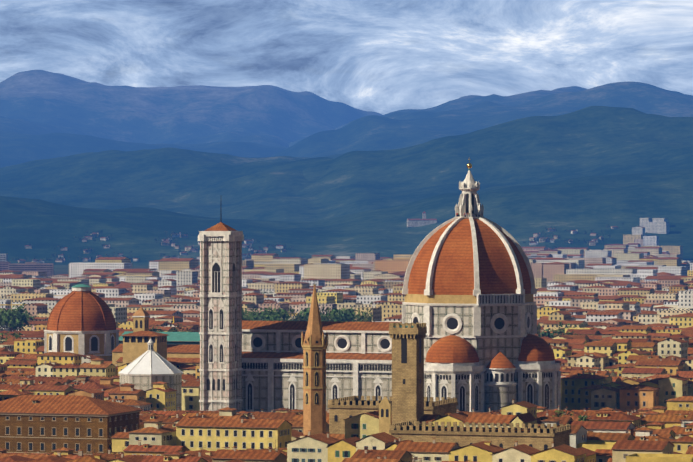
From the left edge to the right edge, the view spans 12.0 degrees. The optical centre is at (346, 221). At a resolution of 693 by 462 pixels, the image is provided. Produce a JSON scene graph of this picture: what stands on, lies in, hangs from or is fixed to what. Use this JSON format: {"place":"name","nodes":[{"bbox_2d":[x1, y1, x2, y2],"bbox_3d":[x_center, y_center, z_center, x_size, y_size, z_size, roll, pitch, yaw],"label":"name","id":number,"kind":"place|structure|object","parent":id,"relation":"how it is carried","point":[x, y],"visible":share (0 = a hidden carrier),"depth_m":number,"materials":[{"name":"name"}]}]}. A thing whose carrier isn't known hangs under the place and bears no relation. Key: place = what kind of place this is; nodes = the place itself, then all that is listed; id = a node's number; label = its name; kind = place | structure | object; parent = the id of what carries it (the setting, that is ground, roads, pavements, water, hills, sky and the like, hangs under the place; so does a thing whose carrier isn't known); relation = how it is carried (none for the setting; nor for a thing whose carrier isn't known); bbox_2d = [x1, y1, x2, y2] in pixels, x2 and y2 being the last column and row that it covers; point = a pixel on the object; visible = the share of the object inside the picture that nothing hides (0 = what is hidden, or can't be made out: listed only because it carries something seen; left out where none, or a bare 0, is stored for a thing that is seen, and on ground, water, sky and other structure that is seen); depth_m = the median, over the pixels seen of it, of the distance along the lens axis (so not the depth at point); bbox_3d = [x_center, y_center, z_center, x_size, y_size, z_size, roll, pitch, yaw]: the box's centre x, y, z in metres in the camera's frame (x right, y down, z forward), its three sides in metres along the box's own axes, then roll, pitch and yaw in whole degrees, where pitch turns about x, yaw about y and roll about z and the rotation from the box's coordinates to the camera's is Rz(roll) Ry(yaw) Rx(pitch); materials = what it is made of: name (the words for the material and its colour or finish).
{"place":"outdoors","nodes":[
{"label":"outdoors","id":0,"kind":"place"},
{"bbox_2d":[0,265,198,331],"bbox_3d":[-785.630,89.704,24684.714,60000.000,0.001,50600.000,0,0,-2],"label":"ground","id":1,"kind":"structure","parent":0,"point":[61,269],"depth_m":6284.40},
{"bbox_2d":[44,284,118,362],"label":"domed chapel","id":2,"kind":"structure","parent":1,"relation":"on","point":[81,319],"depth_m":1630.80,"materials":[{"name":"tile"}]},
{"bbox_2d":[0,301,183,323],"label":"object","id":3,"kind":"structure","parent":1,"relation":"on","point":[46,304],"depth_m":2491.76,"materials":[{"name":"orange"}]},
{"bbox_2d":[0,392,292,454],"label":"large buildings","id":4,"kind":"structure","parent":1,"relation":"on","point":[50,423],"depth_m":1141.07,"materials":[{"name":"brick"}]},
{"bbox_2d":[118,337,182,410],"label":"baptistery","id":5,"kind":"structure","parent":1,"relation":"on","point":[147,368],"depth_m":1437.20,"materials":[{"name":"stone"}]},
{"bbox_2d":[111,306,199,365],"bbox_3d":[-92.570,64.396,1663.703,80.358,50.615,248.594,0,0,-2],"label":"church","id":6,"kind":"structure","parent":1,"relation":"on","point":[182,347],"depth_m":1587.44,"materials":[{"name":"stone"}]},
{"bbox_2d":[198,215,243,411],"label":"campanile","id":7,"kind":"structure","parent":1,"relation":"on","point":[220,332],"depth_m":1397.06,"materials":[{"name":"stone"}]},
{"bbox_2d":[0,254,545,275],"bbox_3d":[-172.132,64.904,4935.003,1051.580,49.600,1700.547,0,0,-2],"label":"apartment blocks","id":8,"kind":"structure","parent":1,"relation":"on","point":[5,264],"depth_m":5409.81,"materials":[{"name":"concrete"}]},
{"bbox_2d":[0,274,605,420],"bbox_3d":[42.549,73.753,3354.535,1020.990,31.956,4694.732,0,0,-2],"label":"tree belt","id":9,"kind":"object","parent":1,"relation":"on","point":[16,319],"visible":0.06,"depth_m":2300.91,"materials":[{"name":"green plant"}]},
{"bbox_2d":[301,279,327,435],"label":"church spire","id":10,"kind":"structure","parent":1,"relation":"on","point":[314,342],"depth_m":1044.85,"materials":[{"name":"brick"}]},
{"bbox_2d":[12,211,622,262],"bbox_3d":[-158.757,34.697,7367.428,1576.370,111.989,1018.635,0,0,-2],"label":"distant houses","id":11,"kind":"structure","parent":1,"relation":"on","point":[424,221],"depth_m":7190.30,"materials":[{"name":"tile"}]},
{"bbox_2d":[0,271,692,381],"bbox_3d":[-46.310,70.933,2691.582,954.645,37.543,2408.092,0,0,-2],"label":"city","id":12,"kind":"object","parent":1,"relation":"on","point":[646,334],"visible":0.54,"depth_m":2463.33,"materials":[{"name":"tile"}]},
{"bbox_2d":[0,370,692,461],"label":"city","id":13,"kind":"object","parent":1,"relation":"on","point":[633,419],"visible":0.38,"depth_m":1139.59,"materials":[{"name":"tile"}]},
{"bbox_2d":[242,158,560,411],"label":"cathedral","id":14,"kind":"structure","parent":13,"relation":"on","point":[469,290],"depth_m":1383.03,"materials":[{"name":"stone"}]},
{"bbox_2d":[0,218,692,282],"bbox_3d":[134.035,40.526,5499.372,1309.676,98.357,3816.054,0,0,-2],"label":"city","id":15,"kind":"object","parent":1,"relation":"on","point":[638,256],"visible":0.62,"depth_m":4175.51,"materials":[{"name":"paint"}]},
{"bbox_2d":[285,318,587,461],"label":"fortified palace","id":16,"kind":"structure","parent":1,"relation":"on","point":[411,419],"depth_m":1011.15,"materials":[{"name":"stone"}]},
{"bbox_2d":[0,147,344,217],"bbox_3d":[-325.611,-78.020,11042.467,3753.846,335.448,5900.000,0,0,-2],"label":"hills","id":17,"kind":"structure","parent":0,"point":[113,179],"depth_m":10267.56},
{"bbox_2d":[0,70,381,167],"bbox_3d":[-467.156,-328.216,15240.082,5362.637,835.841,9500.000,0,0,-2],"label":"ridge","id":18,"kind":"structure","parent":0,"point":[46,114],"depth_m":15403.47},
{"bbox_2d":[0,168,692,264],"bbox_3d":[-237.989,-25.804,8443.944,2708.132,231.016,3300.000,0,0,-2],"label":"hills","id":19,"kind":"structure","parent":0,"point":[597,204],"depth_m":7567.76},
{"bbox_2d":[0,0,692,114],"label":"sky","id":20,"kind":"structure","parent":0,"point":[383,57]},
{"bbox_2d":[52,106,692,220],"bbox_3d":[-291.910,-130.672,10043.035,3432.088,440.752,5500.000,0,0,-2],"label":"hill","id":21,"kind":"structure","parent":0,"point":[584,142],"depth_m":9484.56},
{"bbox_2d":[271,81,692,157],"bbox_3d":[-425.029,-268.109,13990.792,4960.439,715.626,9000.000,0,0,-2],"label":"ridge","id":22,"kind":"structure","parent":0,"point":[404,128],"depth_m":13394.11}
]}

